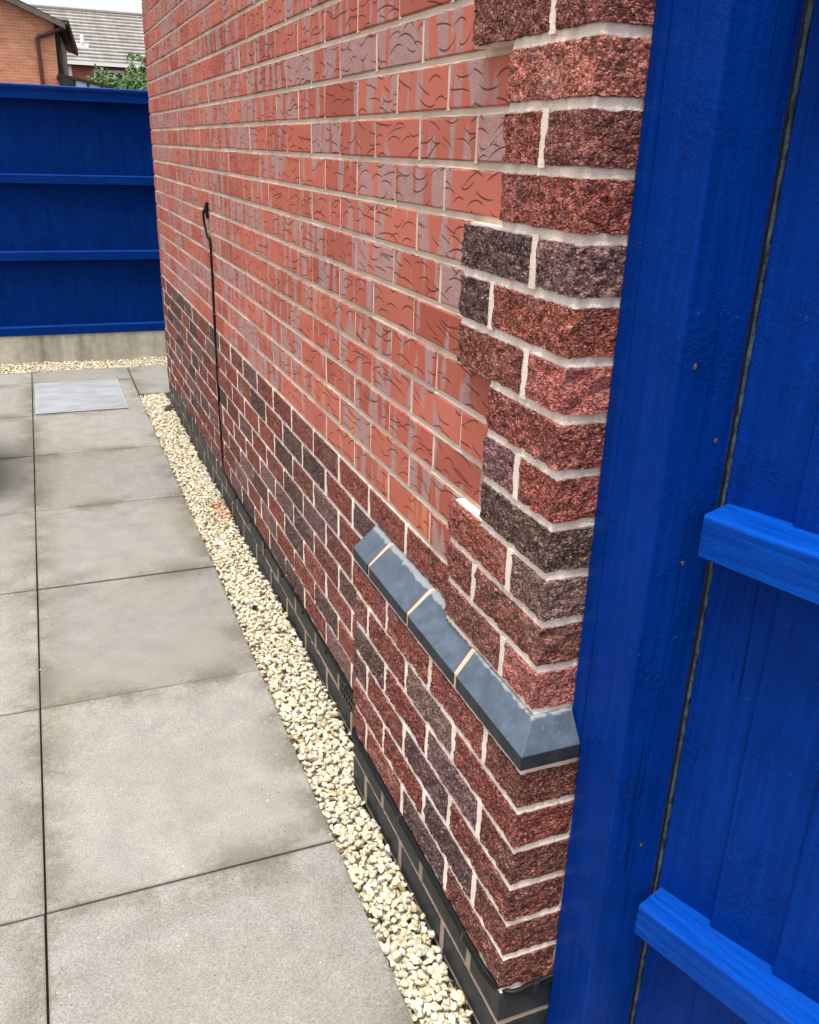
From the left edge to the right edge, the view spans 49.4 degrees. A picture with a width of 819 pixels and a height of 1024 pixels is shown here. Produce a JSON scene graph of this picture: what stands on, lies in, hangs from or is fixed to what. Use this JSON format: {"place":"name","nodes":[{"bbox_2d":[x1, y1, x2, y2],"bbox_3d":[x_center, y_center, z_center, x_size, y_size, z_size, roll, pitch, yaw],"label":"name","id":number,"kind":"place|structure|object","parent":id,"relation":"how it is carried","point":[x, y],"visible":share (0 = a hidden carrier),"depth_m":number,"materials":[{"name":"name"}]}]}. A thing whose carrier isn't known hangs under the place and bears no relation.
{"place":"outdoors","nodes":[
{"label":"outdoors","id":0,"kind":"place"},
{"bbox_2d":[20,0,141,12],"label":"sky","id":1,"kind":"structure","parent":0,"point":[133,6],"materials":[{"name":"white"}]},
{"bbox_2d":[0,365,413,1023],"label":"patio","id":2,"kind":"structure","parent":0,"point":[170,853],"depth_m":2.17,"materials":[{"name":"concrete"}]},
{"label":"ground","id":3,"kind":"structure","parent":0,"visible":0},
{"bbox_2d":[0,0,78,89],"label":"orange brick house","id":4,"kind":"structure","parent":3,"relation":"on","point":[36,44],"depth_m":23.33,"materials":[{"name":"brick"}]},
{"bbox_2d":[54,28,63,73],"bbox_3d":[-9.558,-12.473,24.359,0.080,1.218,1.250,-5,23,-17],"label":"window","id":5,"kind":"structure","parent":4,"relation":"in","point":[57,35],"depth_m":23.89,"materials":[{"name":"glass"}]},
{"bbox_2d":[0,82,166,365],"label":"garden fence","id":6,"kind":"object","parent":3,"relation":"on","point":[80,274],"visible":0.32,"depth_m":5.96,"materials":[{"name":"blue paint"}]},
{"bbox_2d":[56,73,113,87],"bbox_3d":[-8.717,-10.188,24.294,1.354,2.987,2.560,-7,24,-21],"label":"conservatory","id":7,"kind":"object","parent":3,"relation":"on","point":[65,80],"visible":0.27,"depth_m":22.66,"materials":[{"name":"grey glass"}]},
{"bbox_2d":[29,4,146,82],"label":"grey roofed house","id":8,"kind":"structure","parent":3,"relation":"on","point":[109,40],"depth_m":39.12,"materials":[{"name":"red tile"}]},
{"bbox_2d":[93,69,123,82],"bbox_3d":[-12.904,-18.424,38.420,1.250,1.130,0.064,-7,24,-21],"label":"window","id":9,"kind":"structure","parent":8,"relation":"in","point":[113,72],"depth_m":38.24,"materials":[{"name":"white plastic"}]},
{"bbox_2d":[86,50,147,89],"bbox_3d":[-8.368,-11.967,27.372,3.517,3.996,2.568,-7,24,-21],"label":"leafy tree","id":10,"kind":"object","parent":3,"relation":"on","point":[139,82],"visible":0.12,"depth_m":26.49,"materials":[{"name":"green plant"}]},
{"bbox_2d":[0,355,472,1023],"bbox_3d":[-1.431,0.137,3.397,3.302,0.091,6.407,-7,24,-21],"label":"gravel","id":11,"kind":"structure","parent":3,"relation":"on","point":[300,703],"depth_m":2.41,"materials":[{"name":"beige gravel"}]},
{"bbox_2d":[164,405,173,410],"bbox_3d":[-1.383,-0.594,5.122,0.050,0.037,0.062,2,22,-1],"label":"moss clump","id":12,"kind":"object","parent":11,"relation":"on","point":[168,407],"visible":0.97,"depth_m":5.11,"materials":[{"name":"plant"}]},
{"bbox_2d":[141,0,655,1023],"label":"brick house","id":13,"kind":"structure","parent":3,"relation":"on","point":[417,220],"depth_m":1.61,"materials":[{"name":"brick"}]},
{"bbox_2d":[202,202,553,998],"bbox_3d":[-0.295,-0.195,2.471,0.115,1.101,2.761,-7,24,-21],"label":"cable","id":14,"kind":"object","parent":13,"relation":"attached to","point":[534,984],"visible":0.94,"depth_m":1.90,"materials":[{"name":"black rubber"}]},
{"bbox_2d":[546,0,808,1023],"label":"gate post","id":15,"kind":"object","parent":3,"relation":"on","point":[718,100],"visible":0.96,"depth_m":1.10,"materials":[{"name":"blue paint"}]},
{"bbox_2d":[630,0,818,1023],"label":"wooden gate","id":16,"kind":"structure","parent":15,"relation":"attached to","point":[726,930],"depth_m":1.15,"materials":[{"name":"blue paint"}]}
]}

